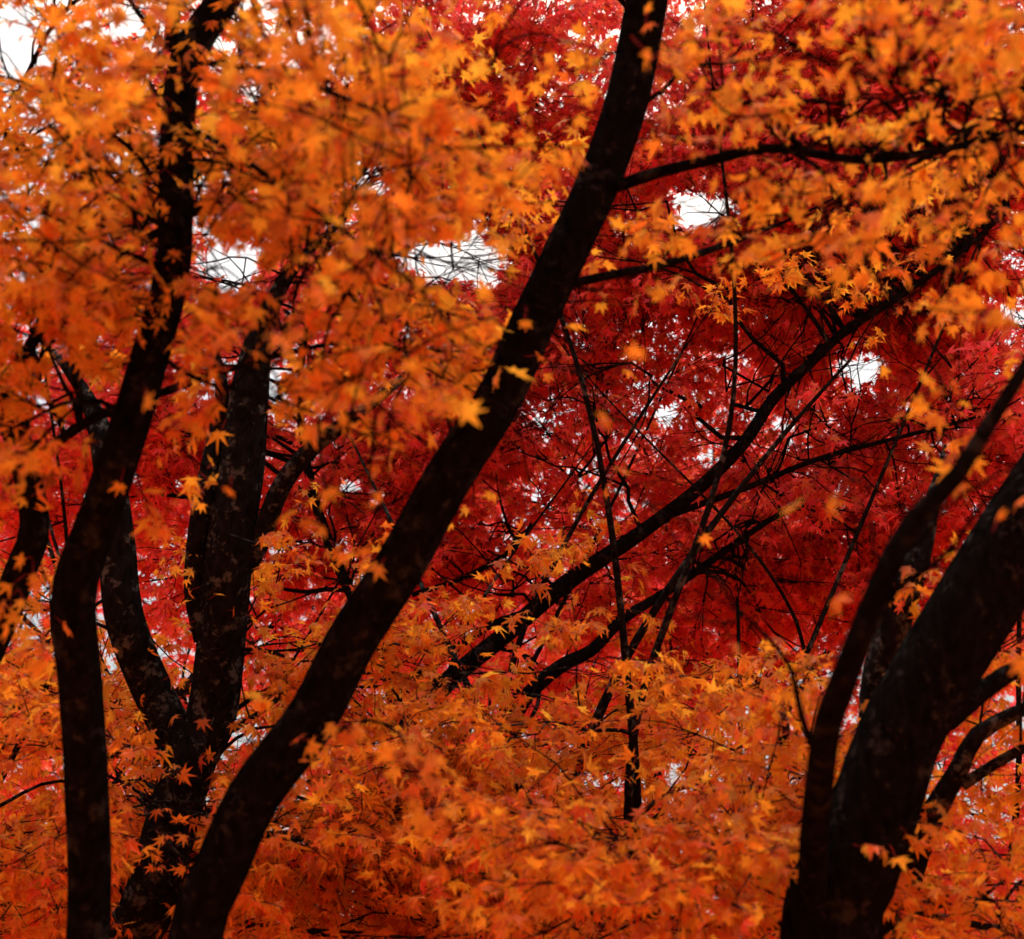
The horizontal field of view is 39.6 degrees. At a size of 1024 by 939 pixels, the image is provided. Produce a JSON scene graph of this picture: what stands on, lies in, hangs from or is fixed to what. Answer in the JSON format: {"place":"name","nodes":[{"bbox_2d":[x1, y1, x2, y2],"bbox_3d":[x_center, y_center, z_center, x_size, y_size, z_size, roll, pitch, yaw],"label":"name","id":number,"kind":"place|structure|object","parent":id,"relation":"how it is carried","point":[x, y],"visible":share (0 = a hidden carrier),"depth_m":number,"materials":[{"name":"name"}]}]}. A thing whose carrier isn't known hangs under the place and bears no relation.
{"place":"outdoors","nodes":[
{"label":"outdoors","id":0,"kind":"place"},
{"bbox_2d":[0,0,1023,915],"label":"sky","id":1,"kind":"structure","parent":0,"point":[20,55],"materials":[{"name":"white"}]},
{"bbox_3d":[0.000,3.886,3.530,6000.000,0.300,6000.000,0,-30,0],"label":"ground","id":2,"kind":"structure","parent":0,"visible":0},
{"bbox_2d":[0,321,202,655],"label":"maple","id":3,"kind":"object","parent":2,"relation":"on","point":[100,610],"visible":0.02,"depth_m":8.63,"materials":[{"name":"red plant"}]},
{"bbox_2d":[0,341,386,938],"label":"maple","id":4,"kind":"object","parent":2,"relation":"on","point":[134,827],"visible":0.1,"depth_m":4.74,"materials":[{"name":"orange plant"}]},
{"bbox_2d":[0,152,585,809],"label":"maple","id":5,"kind":"object","parent":2,"relation":"on","point":[188,642],"visible":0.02,"depth_m":7.57,"materials":[{"name":"orange plant"}]},
{"bbox_2d":[0,217,688,938],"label":"maple","id":6,"kind":"object","parent":2,"relation":"on","point":[230,541],"visible":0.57,"depth_m":4.32,"materials":[{"name":"orange plant"}]},
{"bbox_2d":[0,0,703,938],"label":"maple","id":7,"kind":"object","parent":2,"relation":"on","point":[76,640],"visible":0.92,"depth_m":2.44,"materials":[{"name":"orange plant"}]},
{"bbox_2d":[0,266,752,938],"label":"maple","id":8,"kind":"object","parent":2,"relation":"on","point":[36,808],"visible":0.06,"depth_m":5.56,"materials":[{"name":"orange plant"}]},
{"bbox_2d":[0,0,756,663],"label":"maple","id":9,"kind":"object","parent":2,"relation":"on","point":[24,370],"visible":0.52,"depth_m":2.87,"materials":[{"name":"orange plant"}]},
{"bbox_2d":[0,536,777,938],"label":"maple","id":10,"kind":"object","parent":2,"relation":"on","point":[34,782],"visible":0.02,"depth_m":11.75,"materials":[{"name":"orange plant"}]},
{"bbox_2d":[0,0,1023,876],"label":"maple","id":11,"kind":"object","parent":2,"relation":"on","point":[782,356],"visible":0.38,"depth_m":6.50,"materials":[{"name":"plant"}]},
{"bbox_2d":[157,178,885,787],"bbox_3d":[-0.051,2.341,9.164,5.607,8.718,3.815,0,-30,0],"label":"maple","id":12,"kind":"object","parent":2,"relation":"on","point":[325,594],"visible":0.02,"depth_m":9.96,"materials":[{"name":"red plant"}]},
{"bbox_2d":[167,0,1023,938],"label":"maple","id":13,"kind":"object","parent":2,"relation":"on","point":[305,728],"visible":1,"depth_m":2.75,"materials":[{"name":"orange plant"}]},
{"bbox_2d":[172,80,1020,860],"bbox_3d":[0.903,1.722,10.424,8.078,11.058,4.291,6,-31,-10],"label":"maple","id":14,"kind":"object","parent":2,"relation":"on","point":[520,478],"visible":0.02,"depth_m":11.81,"materials":[{"name":"red plant"}]},
{"bbox_2d":[272,2,1023,938],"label":"maple","id":15,"kind":"object","parent":2,"relation":"on","point":[630,798],"visible":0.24,"depth_m":4.20,"materials":[{"name":"orange plant"}]},
{"bbox_2d":[389,444,1023,938],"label":"maple","id":16,"kind":"object","parent":2,"relation":"on","point":[731,866],"visible":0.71,"depth_m":3.20,"materials":[{"name":"orange plant"}]},
{"bbox_2d":[404,318,1023,937],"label":"maple","id":17,"kind":"object","parent":2,"relation":"on","point":[502,662],"visible":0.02,"depth_m":8.44,"materials":[{"name":"red plant"}]},
{"bbox_2d":[498,241,955,810],"bbox_3d":[0.244,1.738,4.388,1.234,5.078,2.793,24,-38,-35],"label":"maple","id":18,"kind":"object","parent":2,"relation":"on","point":[538,559],"visible":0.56,"depth_m":4.99,"materials":[{"name":"orange plant"}]},
{"bbox_2d":[503,553,1023,938],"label":"maple","id":19,"kind":"object","parent":2,"relation":"on","point":[915,935],"visible":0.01,"depth_m":12.22,"materials":[{"name":"orange plant"}]},
{"bbox_2d":[539,365,1023,938],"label":"maple","id":20,"kind":"object","parent":2,"relation":"on","point":[1019,823],"visible":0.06,"depth_m":5.74,"materials":[{"name":"orange plant"}]},
{"bbox_2d":[594,13,1023,938],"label":"maple","id":21,"kind":"object","parent":2,"relation":"on","point":[930,691],"visible":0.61,"depth_m":2.93,"materials":[{"name":"orange plant"}]}
]}

